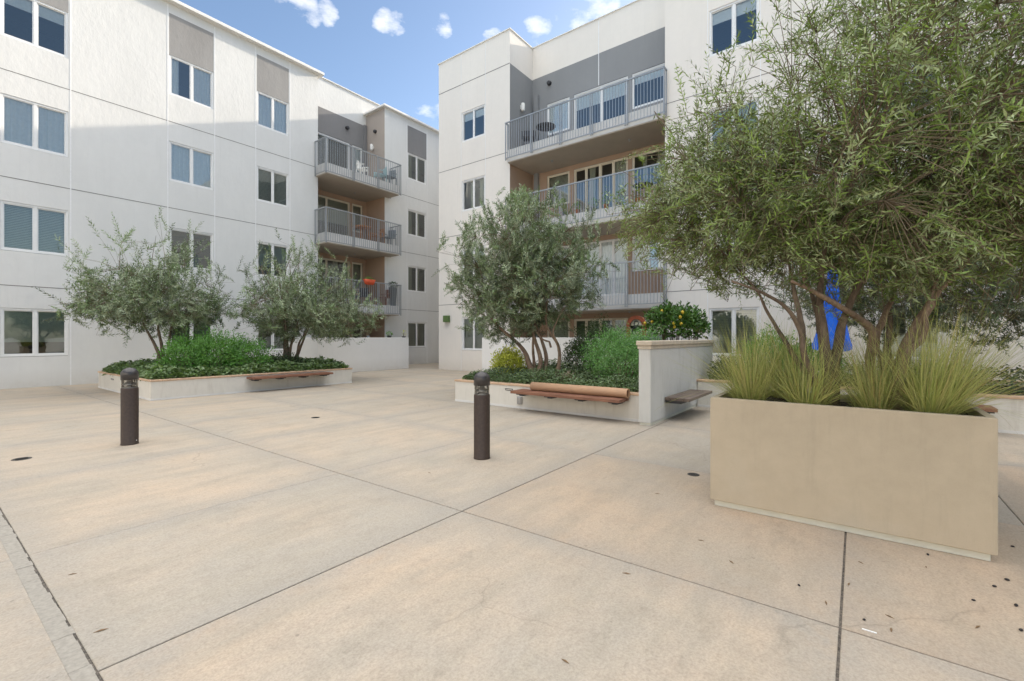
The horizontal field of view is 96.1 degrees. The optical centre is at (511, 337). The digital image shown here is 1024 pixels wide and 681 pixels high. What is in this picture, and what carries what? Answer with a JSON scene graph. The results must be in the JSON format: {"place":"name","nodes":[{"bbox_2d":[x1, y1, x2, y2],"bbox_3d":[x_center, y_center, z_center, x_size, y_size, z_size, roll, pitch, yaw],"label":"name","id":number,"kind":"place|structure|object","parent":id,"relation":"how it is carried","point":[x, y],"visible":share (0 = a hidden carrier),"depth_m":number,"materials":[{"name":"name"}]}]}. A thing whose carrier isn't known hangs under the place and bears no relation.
{"place":"outdoors","nodes":[
{"label":"outdoors","id":0,"kind":"place"},
{"bbox_2d":[178,0,634,129],"label":"sky","id":1,"kind":"structure","parent":0,"point":[389,52],"materials":[{"name":"blue"}]},
{"bbox_2d":[0,363,1023,680],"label":"plaza paving","id":2,"kind":"structure","parent":0,"point":[376,525],"depth_m":3.12,"materials":[{"name":"concrete"}]},
{"bbox_2d":[11,457,31,460],"bbox_3d":[-6.046,1.499,5.672,0.185,0.010,0.185,0,0,37],"label":"floor drain","id":3,"kind":"object","parent":2,"relation":"on","point":[20,458],"visible":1,"depth_m":5.67,"materials":[{"name":"metal"}]},
{"bbox_2d":[120,368,138,445],"bbox_3d":[-5.374,0.963,6.468,0.206,1.075,0.206,0,0,37],"label":"bollard light","id":4,"kind":"object","parent":2,"relation":"on","point":[129,413],"visible":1,"depth_m":6.40,"materials":[{"name":"brown metal"}]},
{"bbox_2d":[98,368,352,400],"bbox_3d":[-8.812,1.255,14.459,4.790,0.490,5.440,0,0,37],"label":"planter","id":5,"kind":"object","parent":2,"relation":"on","point":[161,389],"visible":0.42,"depth_m":12.39,"materials":[{"name":"concrete"}]},
{"bbox_2d":[34,206,239,362],"bbox_3d":[-10.230,-1.462,12.982,4.430,4.652,4.520,0,0,37],"label":"olive tree","id":6,"kind":"object","parent":5,"relation":"in","point":[134,301],"visible":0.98,"depth_m":12.39,"materials":[{"name":"green plant"}]},
{"bbox_2d":[151,325,277,369],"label":"shrub","id":7,"kind":"object","parent":5,"relation":"in","point":[199,351],"visible":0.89,"depth_m":12.65,"materials":[{"name":"green plant"}]},
{"bbox_2d":[101,355,348,380],"bbox_3d":[-8.775,0.875,14.402,4.715,0.617,5.497,0,0,37],"label":"ivy","id":8,"kind":"object","parent":5,"relation":"in","point":[146,369],"visible":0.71,"depth_m":12.77,"materials":[{"name":"green plant"}]},
{"bbox_2d":[267,350,308,366],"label":"shrub","id":9,"kind":"object","parent":5,"relation":"in","point":[292,357],"visible":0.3,"depth_m":14.45,"materials":[{"name":"green plant"}]},
{"bbox_2d":[247,372,332,380],"bbox_3d":[-6.380,1.135,13.379,0.414,0.110,2.350,0,0,37],"label":"bench","id":10,"kind":"object","parent":5,"relation":"attached to","point":[283,376],"depth_m":13.12,"materials":[{"name":"wood"}]},
{"bbox_2d":[225,227,386,360],"bbox_3d":[-6.796,-1.288,15.252,4.196,4.371,4.912,0,0,37],"label":"olive tree","id":11,"kind":"object","parent":5,"relation":"in","point":[306,310],"visible":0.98,"depth_m":14.62,"materials":[{"name":"green plant"}]},
{"bbox_2d":[289,338,408,371],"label":"patio wall","id":12,"kind":"structure","parent":2,"relation":"on","point":[373,354],"depth_m":20.10,"materials":[{"name":"white paint"}]},
{"bbox_2d":[474,372,489,459],"bbox_3d":[-0.374,0.963,5.718,0.206,1.075,0.206,0,0,8],"label":"bollard light","id":13,"kind":"object","parent":2,"relation":"on","point":[481,421],"visible":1,"depth_m":5.64,"materials":[{"name":"brown metal"}]},
{"bbox_2d":[454,369,638,421],"bbox_3d":[1.812,1.245,11.232,4.600,0.510,4.495,0,0,37],"label":"planter","id":14,"kind":"object","parent":2,"relation":"on","point":[501,394],"visible":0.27,"depth_m":9.34,"materials":[{"name":"concrete"}]},
{"bbox_2d":[489,341,527,378],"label":"shrub","id":15,"kind":"object","parent":14,"relation":"in","point":[508,354],"visible":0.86,"depth_m":11.48,"materials":[{"name":"green plant"}]},
{"bbox_2d":[431,181,620,379],"bbox_3d":[0.091,-1.377,11.244,4.586,4.892,3.966,0,0,37],"label":"olive tree","id":16,"kind":"object","parent":14,"relation":"in","point":[524,262],"visible":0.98,"depth_m":10.53,"materials":[{"name":"green plant"}]},
{"bbox_2d":[462,358,638,391],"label":"creeper","id":17,"kind":"object","parent":14,"relation":"in","point":[527,372],"visible":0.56,"depth_m":9.86,"materials":[{"name":"green plant"}]},
{"bbox_2d":[518,360,610,384],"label":"shrub","id":18,"kind":"object","parent":14,"relation":"in","point":[574,371],"visible":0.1,"depth_m":10.78,"materials":[{"name":"green plant"}]},
{"bbox_2d":[557,371,576,383],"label":"shrub","id":19,"kind":"object","parent":14,"relation":"in","point":[568,377],"visible":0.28,"depth_m":9.82,"materials":[{"name":"green plant"}]},
{"bbox_2d":[510,389,628,404],"bbox_3d":[1.032,1.135,8.784,2.350,0.110,0.424,0,0,37],"label":"wall bench","id":20,"kind":"object","parent":14,"relation":"attached to","point":[578,397],"depth_m":8.55,"materials":[{"name":"wood"}]},
{"bbox_2d":[530,382,629,397],"bbox_3d":[1.237,0.994,8.766,2.060,0.170,0.170,0,0,37],"label":"cardboard tube","id":21,"kind":"object","parent":20,"relation":"on","point":[589,390],"visible":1,"depth_m":8.63,"materials":[{"name":"brown cardboard"}]},
{"bbox_2d":[561,312,630,378],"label":"shrub","id":22,"kind":"object","parent":14,"relation":"in","point":[574,347],"visible":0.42,"depth_m":11.77,"materials":[{"name":"green plant"}]},
{"bbox_2d":[573,321,665,386],"bbox_3d":[2.172,0.370,9.711,2.220,1.470,1.942,0,0,37],"label":"shrub","id":23,"kind":"object","parent":14,"relation":"in","point":[624,351],"visible":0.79,"depth_m":9.50,"materials":[{"name":"green plant"}]},
{"bbox_2d":[641,299,712,339],"bbox_3d":[4.185,0.061,11.817,1.796,2.083,1.678,0,0,37],"label":"citrus tree","id":24,"kind":"object","parent":14,"relation":"in","point":[688,318],"visible":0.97,"depth_m":11.51,"materials":[{"name":"green plant"}]},
{"bbox_2d":[482,338,690,372],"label":"patio wall","id":25,"kind":"structure","parent":2,"relation":"on","point":[488,349],"depth_m":16.04,"materials":[{"name":"white paint"}]},
{"bbox_2d":[637,333,661,366],"bbox_3d":[3.910,0.640,13.080,0.760,1.520,0.580,0,0,37],"label":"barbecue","id":26,"kind":"object","parent":2,"relation":"on","point":[653,337],"visible":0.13,"depth_m":12.75,"materials":[{"name":"grey metal"}]},
{"bbox_2d":[636,340,713,425],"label":"screen wall","id":27,"kind":"structure","parent":2,"relation":"on","point":[655,357],"depth_m":8.42,"materials":[{"name":"paint"}]},
{"bbox_2d":[665,389,711,403],"bbox_3d":[3.411,1.135,8.817,0.434,0.110,1.600,0,0,37],"label":"wall bench","id":28,"kind":"object","parent":27,"relation":"attached to","point":[680,398],"depth_m":8.41,"materials":[{"name":"wood"}]},
{"bbox_2d":[687,473,699,475],"bbox_3d":[1.982,1.499,5.026,0.128,0.010,0.128,0,0,37],"label":"floor drain","id":29,"kind":"object","parent":2,"relation":"on","point":[693,474],"visible":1,"depth_m":5.02,"materials":[{"name":"metal"}]},
{"bbox_2d":[812,270,851,351],"bbox_3d":[4.860,0.110,6.980,0.540,2.780,0.540,0,0,37],"label":"patio umbrella","id":30,"kind":"object","parent":2,"relation":"on","point":[831,319],"visible":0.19,"depth_m":6.88,"materials":[{"name":"fabric"}]},
{"bbox_2d":[710,389,997,560],"bbox_3d":[2.773,1.018,3.951,1.795,0.965,0.950,0,0,37],"label":"concrete planter","id":31,"kind":"object","parent":2,"relation":"on","point":[927,480],"visible":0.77,"depth_m":3.46,"materials":[{"name":"concrete"}]},
{"bbox_2d":[636,305,822,414],"bbox_3d":[2.048,0.319,4.221,2.097,1.254,1.850,0,0,-23],"label":"grass tussock","id":32,"kind":"object","parent":31,"relation":"in","point":[740,387],"depth_m":4.10,"materials":[{"name":"green plant"}]},
{"bbox_2d":[711,313,851,402],"bbox_3d":[2.545,0.259,4.459,2.034,1.072,1.770,0,0,37],"label":"grass tussock","id":33,"kind":"object","parent":31,"relation":"in","point":[785,362],"depth_m":4.29,"materials":[{"name":"green plant"}]},
{"bbox_2d":[600,0,1023,405],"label":"olive tree","id":34,"kind":"object","parent":31,"relation":"in","point":[768,223],"visible":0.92,"depth_m":3.73,"materials":[{"name":"green plant"}]},
{"bbox_2d":[736,318,963,408],"bbox_3d":[2.337,0.326,3.896,2.010,0.997,1.610,0,0,37],"label":"grass tussock","id":35,"kind":"object","parent":31,"relation":"in","point":[815,397],"depth_m":3.75,"materials":[{"name":"green plant"}]},
{"bbox_2d":[746,0,1023,410],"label":"olive tree","id":36,"kind":"object","parent":31,"relation":"in","point":[928,310],"visible":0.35,"depth_m":3.73,"materials":[{"name":"green plant"}]},
{"bbox_2d":[778,315,992,414],"bbox_3d":[3.062,0.308,3.977,1.854,1.139,1.601,0,0,37],"label":"grass tussock","id":37,"kind":"object","parent":31,"relation":"in","point":[879,366],"depth_m":3.83,"materials":[{"name":"green plant"}]},
{"bbox_2d":[796,326,999,409],"bbox_3d":[2.855,0.409,3.766,1.401,1.056,1.482,0,0,6],"label":"grass tussock","id":38,"kind":"object","parent":31,"relation":"in","point":[871,401],"depth_m":3.61,"materials":[{"name":"green plant"}]},
{"bbox_2d":[820,295,1023,425],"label":"grass tussock","id":39,"kind":"object","parent":31,"relation":"in","point":[950,399],"depth_m":3.29,"materials":[{"name":"green plant"}]},
{"bbox_2d":[840,303,1023,433],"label":"grass tussock","id":40,"kind":"object","parent":31,"relation":"in","point":[961,343],"depth_m":3.59,"materials":[{"name":"green plant"}]},
{"bbox_2d":[697,374,1023,434],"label":"planter","id":41,"kind":"object","parent":2,"relation":"on","point":[1004,424],"visible":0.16,"depth_m":7.26,"materials":[{"name":"concrete"}]},
{"bbox_2d":[707,354,741,379],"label":"shrub","id":42,"kind":"object","parent":41,"relation":"in","point":[712,368],"visible":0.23,"depth_m":10.19,"materials":[{"name":"green plant"}]},
{"bbox_2d":[731,322,852,382],"bbox_3d":[5.929,0.369,9.838,2.340,1.504,1.558,0,0,25],"label":"shrub","id":43,"kind":"object","parent":41,"relation":"in","point":[779,338],"visible":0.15,"depth_m":9.72,"materials":[{"name":"green plant"}]},
{"bbox_2d":[709,362,1023,395],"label":"ivy","id":44,"kind":"object","parent":41,"relation":"in","point":[1016,374],"visible":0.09,"depth_m":7.94,"materials":[{"name":"green plant"}]},
{"bbox_2d":[769,161,1023,375],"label":"olive tree","id":45,"kind":"object","parent":41,"relation":"in","point":[1005,301],"visible":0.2,"depth_m":8.29,"materials":[{"name":"green plant"}]},
{"bbox_2d":[974,404,997,413],"bbox_3d":[6.843,1.135,7.582,1.550,0.110,0.454,0,0,37],"label":"wall bench","id":46,"kind":"object","parent":41,"relation":"attached to","point":[991,409],"depth_m":7.02,"materials":[{"name":"wood"}]},
{"bbox_2d":[626,316,646,337],"bbox_3d":[3.734,-0.322,13.812,0.600,0.660,0.080,0,0,37],"label":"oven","id":47,"kind":"object","parent":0,"point":[634,322],"visible":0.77,"depth_m":13.81,"materials":[{"name":"orange"}]},
{"label":"ground","id":48,"kind":"structure","parent":0,"visible":0},
{"bbox_2d":[0,0,438,388],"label":"apartment building","id":49,"kind":"structure","parent":48,"relation":"on","point":[129,114],"depth_m":17.05,"materials":[{"name":"beige paint"}]},
{"bbox_2d":[0,308,67,356],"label":"window","id":50,"kind":"structure","parent":49,"relation":"in","point":[16,324],"depth_m":13.86,"materials":[{"name":"glass"}]},
{"bbox_2d":[0,200,67,256],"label":"window","id":51,"kind":"structure","parent":49,"relation":"in","point":[34,234],"depth_m":13.87,"materials":[{"name":"white plastic"}]},
{"bbox_2d":[0,93,67,156],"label":"window","id":52,"kind":"structure","parent":49,"relation":"in","point":[23,123],"depth_m":13.87,"materials":[{"name":"white plastic"}]},
{"bbox_2d":[0,0,67,57],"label":"window","id":53,"kind":"structure","parent":49,"relation":"in","point":[37,8],"depth_m":13.92,"materials":[{"name":"white plastic"}]},
{"bbox_2d":[169,314,212,352],"bbox_3d":[-11.985,-0.144,17.183,0.155,1.424,1.426,0,0,37],"label":"window","id":54,"kind":"structure","parent":49,"relation":"in","point":[211,327],"depth_m":17.30,"materials":[{"name":"white plastic"}]},
{"bbox_2d":[169,227,212,270],"bbox_3d":[-11.955,-3.254,17.160,0.080,1.424,1.426,0,0,37],"label":"window","id":55,"kind":"structure","parent":49,"relation":"in","point":[175,229],"depth_m":17.16,"materials":[{"name":"white plastic"}]},
{"bbox_2d":[169,141,212,189],"bbox_3d":[-11.972,-6.364,17.173,0.123,1.424,1.426,0,0,37],"label":"window","id":56,"kind":"structure","parent":49,"relation":"in","point":[188,165],"depth_m":17.13,"materials":[{"name":"glass"}]},
{"bbox_2d":[169,55,212,108],"bbox_3d":[-11.972,-9.474,17.173,0.123,1.424,1.426,0,0,37],"label":"window","id":57,"kind":"structure","parent":49,"relation":"in","point":[200,79],"depth_m":17.28,"materials":[{"name":"white plastic"}]},
{"bbox_2d":[257,317,283,350],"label":"window","id":58,"kind":"structure","parent":49,"relation":"in","point":[272,338],"depth_m":19.54,"materials":[{"name":"white plastic"}]},
{"bbox_2d":[257,241,288,278],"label":"window","id":59,"kind":"structure","parent":49,"relation":"in","point":[276,250],"depth_m":19.54,"materials":[{"name":"white plastic"}]},
{"bbox_2d":[257,166,288,207],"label":"window","id":60,"kind":"structure","parent":49,"relation":"in","point":[272,181],"depth_m":19.54,"materials":[{"name":"white plastic"}]},
{"bbox_2d":[257,91,288,135],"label":"window","id":61,"kind":"structure","parent":49,"relation":"in","point":[272,113],"depth_m":19.52,"materials":[{"name":"white plastic"}]},
{"bbox_2d":[318,257,349,302],"bbox_3d":[-9.328,-2.819,23.421,0.190,2.334,2.276,0,0,37],"label":"sliding door","id":62,"kind":"structure","parent":49,"relation":"in","point":[335,262],"depth_m":23.72,"materials":[{"name":"beige plastic"}]},
{"bbox_2d":[318,195,349,235],"bbox_3d":[-9.314,-5.929,23.411,0.155,2.334,2.276,0,0,37],"label":"sliding door","id":63,"kind":"structure","parent":49,"relation":"in","point":[322,197],"depth_m":23.72,"materials":[{"name":"beige glass"}]},
{"bbox_2d":[318,132,349,169],"bbox_3d":[-9.284,-9.039,23.388,0.080,2.334,2.276,0,0,37],"label":"sliding door","id":64,"kind":"structure","parent":49,"relation":"in","point":[318,132],"depth_m":23.85,"materials":[{"name":"white plastic"}]},
{"bbox_2d":[352,262,361,290],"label":"window","id":65,"kind":"structure","parent":49,"relation":"in","point":[354,270],"depth_m":24.78,"materials":[{"name":"beige plastic"}]},
{"bbox_2d":[352,204,361,232],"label":"window","id":66,"kind":"structure","parent":49,"relation":"in","point":[353,205],"depth_m":24.77,"materials":[{"name":"beige plastic"}]},
{"bbox_2d":[352,145,361,172],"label":"window","id":67,"kind":"structure","parent":49,"relation":"in","point":[357,152],"depth_m":24.70,"materials":[{"name":"white plastic"}]},
{"bbox_2d":[352,225,370,237],"bbox_3d":[-7.430,-5.089,22.760,0.900,0.743,0.900,0,0,37],"label":"patio table","id":68,"kind":"object","parent":49,"relation":"on","point":[357,226],"visible":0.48,"depth_m":22.70,"materials":[{"name":"brown wood"}]},
{"bbox_2d":[356,160,366,174],"bbox_3d":[-7.380,-8.260,22.660,0.424,0.860,0.500,0,0,8],"label":"patio chair","id":69,"kind":"object","parent":49,"relation":"on","point":[358,164],"visible":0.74,"depth_m":22.56,"materials":[{"name":"white plastic"}]},
{"bbox_2d":[355,288,368,303],"bbox_3d":[-7.400,-2.040,22.800,0.580,0.860,0.504,0,0,-2],"label":"patio chair","id":70,"kind":"object","parent":49,"relation":"on","point":[356,296],"visible":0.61,"depth_m":23.01,"materials":[{"name":"metal"}]},
{"bbox_2d":[363,277,375,284],"bbox_3d":[-6.865,-2.738,22.172,0.320,0.396,0.663,0,0,37],"label":"flower trough","id":71,"kind":"object","parent":49,"relation":"hanging from","point":[368,281],"visible":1,"depth_m":22.06,"materials":[{"name":"orange plastic"}]},
{"bbox_2d":[370,229,384,242],"bbox_3d":[-6.860,-5.150,23.520,0.580,0.860,0.504,0,0,33],"label":"patio chair","id":72,"kind":"object","parent":49,"relation":"on","point":[381,232],"visible":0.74,"depth_m":23.60,"materials":[{"name":"brown wood"}]},
{"bbox_2d":[374,167,386,181],"bbox_3d":[-6.710,-8.260,23.470,0.504,0.860,0.580,0,0,-34],"label":"patio chair","id":73,"kind":"object","parent":49,"relation":"on","point":[384,170],"visible":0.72,"depth_m":23.42,"materials":[{"name":"white plastic"}]},
{"bbox_2d":[378,290,389,304],"bbox_3d":[-6.480,-2.040,23.610,0.580,0.860,0.504,0,0,27],"label":"patio chair","id":74,"kind":"object","parent":49,"relation":"on","point":[386,298],"visible":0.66,"depth_m":23.38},
{"bbox_2d":[382,230,396,244],"bbox_3d":[-6.320,-5.150,23.740,0.580,0.860,0.504,0,0,16],"label":"patio chair","id":75,"kind":"object","parent":49,"relation":"on","point":[394,234],"visible":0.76,"depth_m":23.85,"materials":[{"name":"grey plastic"}]},
{"bbox_2d":[382,170,396,184],"bbox_3d":[-6.320,-8.260,23.740,0.580,0.860,0.504,0,0,27],"label":"patio chair","id":76,"kind":"object","parent":49,"relation":"on","point":[394,174],"visible":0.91,"depth_m":23.84,"materials":[{"name":"grey plastic"}]},
{"bbox_2d":[389,281,397,305],"bbox_3d":[-6.155,-2.262,23.722,0.494,1.305,0.614,0,0,37],"label":"planter box","id":77,"kind":"object","parent":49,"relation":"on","point":[394,295],"visible":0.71,"depth_m":23.60,"materials":[{"name":"grey plastic"}]},
{"bbox_2d":[408,322,425,347],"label":"window","id":78,"kind":"structure","parent":49,"relation":"in","point":[415,326],"depth_m":26.01,"materials":[{"name":"grey glass"}]},
{"bbox_2d":[408,265,425,292],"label":"window","id":79,"kind":"structure","parent":49,"relation":"in","point":[409,267],"depth_m":25.87,"materials":[{"name":"white plastic"}]},
{"bbox_2d":[408,209,425,238],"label":"window","id":80,"kind":"structure","parent":49,"relation":"in","point":[409,211],"depth_m":25.87,"materials":[{"name":"white plastic"}]},
{"bbox_2d":[408,153,425,184],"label":"window","id":81,"kind":"structure","parent":49,"relation":"in","point":[409,155],"depth_m":25.88,"materials":[{"name":"white plastic"}]},
{"bbox_2d":[438,0,1023,380],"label":"apartment building","id":82,"kind":"structure","parent":48,"relation":"on","point":[598,91],"depth_m":17.96,"materials":[{"name":"beige paint"}]},
{"bbox_2d":[462,317,484,349],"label":"window","id":83,"kind":"structure","parent":82,"relation":"in","point":[473,338],"depth_m":20.53,"materials":[{"name":"grey glass"}]},
{"bbox_2d":[462,246,484,278],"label":"window","id":84,"kind":"structure","parent":82,"relation":"in","point":[464,253],"depth_m":20.31,"materials":[{"name":"white plastic"}]},
{"bbox_2d":[462,175,484,211],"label":"window","id":85,"kind":"structure","parent":82,"relation":"in","point":[482,181],"depth_m":20.29,"materials":[{"name":"white plastic"}]},
{"bbox_2d":[462,104,484,142],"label":"window","id":86,"kind":"structure","parent":82,"relation":"in","point":[479,111],"depth_m":20.31,"materials":[{"name":"white plastic"}]},
{"bbox_2d":[522,130,535,144],"bbox_3d":[0.700,-8.260,19.100,0.580,0.860,0.504,0,0,4],"label":"patio chair","id":87,"kind":"object","parent":82,"relation":"on","point":[534,137],"visible":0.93,"depth_m":19.14,"materials":[{"name":"metal"}]},
{"bbox_2d":[536,122,555,139],"bbox_3d":[1.370,-8.189,18.660,0.800,0.723,0.800,0,0,37],"label":"patio table","id":88,"kind":"object","parent":82,"relation":"on","point":[546,126],"visible":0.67,"depth_m":18.60,"materials":[{"name":"metal"}]},
{"bbox_2d":[547,319,569,337],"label":"window","id":89,"kind":"structure","parent":82,"relation":"in","point":[559,335],"depth_m":19.70,"materials":[{"name":"glass"}]},
{"bbox_2d":[547,171,569,207],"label":"window","id":90,"kind":"structure","parent":82,"relation":"in","point":[549,180],"depth_m":19.72,"materials":[{"name":"beige plastic"}]},
{"bbox_2d":[547,97,569,134],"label":"window","id":91,"kind":"structure","parent":82,"relation":"in","point":[565,104],"depth_m":19.74,"materials":[{"name":"white plastic"}]},
{"bbox_2d":[574,318,627,337],"bbox_3d":[3.591,0.351,18.538,2.356,2.214,0.190,0,0,37],"label":"sliding door","id":92,"kind":"structure","parent":82,"relation":"in","point":[619,320],"depth_m":18.28,"materials":[{"name":"glass"}]},
{"bbox_2d":[574,237,627,296],"bbox_3d":[3.571,-2.759,18.511,2.356,2.214,0.123,0,0,37],"label":"sliding door","id":93,"kind":"structure","parent":82,"relation":"in","point":[607,248],"depth_m":18.32,"materials":[{"name":"white glass"}]},
{"bbox_2d":[574,157,627,213],"bbox_3d":[3.591,-5.869,18.538,2.356,2.214,0.190,0,0,37],"label":"sliding door","id":94,"kind":"structure","parent":82,"relation":"in","point":[615,165],"depth_m":18.47,"materials":[{"name":"beige plastic"}]},
{"bbox_2d":[574,76,627,129],"bbox_3d":[3.565,-8.979,18.504,2.356,2.214,0.105,0,0,37],"label":"sliding door","id":95,"kind":"structure","parent":82,"relation":"in","point":[596,96],"depth_m":18.51,"materials":[{"name":"white plastic"}]},
{"bbox_2d":[601,195,608,207],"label":"potted plant","id":96,"kind":"object","parent":82,"relation":"on","point":[605,201],"visible":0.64,"depth_m":16.41,"materials":[{"name":"green plant"}]},
{"bbox_2d":[632,186,643,200],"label":"potted plant","id":97,"kind":"object","parent":82,"relation":"on","point":[636,195],"visible":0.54,"depth_m":15.75,"materials":[{"name":"green plant"}]},
{"bbox_2d":[633,182,652,201],"bbox_3d":[4.660,-5.069,16.380,0.700,0.702,0.700,0,0,37],"label":"patio table","id":98,"kind":"object","parent":82,"relation":"on","point":[642,185],"visible":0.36,"depth_m":16.32,"materials":[{"name":"metal"}]},
{"bbox_2d":[632,232,664,271],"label":"window","id":99,"kind":"structure","parent":82,"relation":"in","point":[653,265],"depth_m":17.45,"materials":[{"name":"white plastic"}]},
{"bbox_2d":[632,147,664,190],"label":"window","id":100,"kind":"structure","parent":82,"relation":"in","point":[661,152],"depth_m":17.51,"materials":[{"name":"beige plastic"}]},
{"bbox_2d":[632,63,664,108],"bbox_3d":[5.186,-9.414,17.289,1.346,1.344,0.105,0,0,37],"label":"window","id":101,"kind":"structure","parent":82,"relation":"in","point":[654,74],"depth_m":17.39,"materials":[{"name":"white plastic"}]},
{"bbox_2d":[709,307,758,355],"bbox_3d":[6.778,-0.164,14.038,1.396,1.464,0.155,0,0,37],"label":"window","id":102,"kind":"structure","parent":82,"relation":"in","point":[734,312],"depth_m":14.11,"materials":[{"name":"glass"}]},
{"bbox_2d":[709,98,758,155],"bbox_3d":[6.763,-6.364,14.018,1.396,1.424,0.105,0,0,37],"label":"window","id":103,"kind":"structure","parent":82,"relation":"in","point":[756,101],"depth_m":13.96,"materials":[{"name":"white plastic"}]},
{"bbox_2d":[709,0,758,56],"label":"window","id":104,"kind":"structure","parent":82,"relation":"in","point":[732,10],"depth_m":14.00,"materials":[{"name":"white plastic"}]},
{"bbox_2d":[878,302,941,359],"bbox_3d":[10.018,-0.164,11.608,1.216,1.464,0.155,0,0,37],"label":"window","id":105,"kind":"structure","parent":82,"relation":"in","point":[901,320],"depth_m":11.74,"materials":[{"name":"glass"}]}
]}

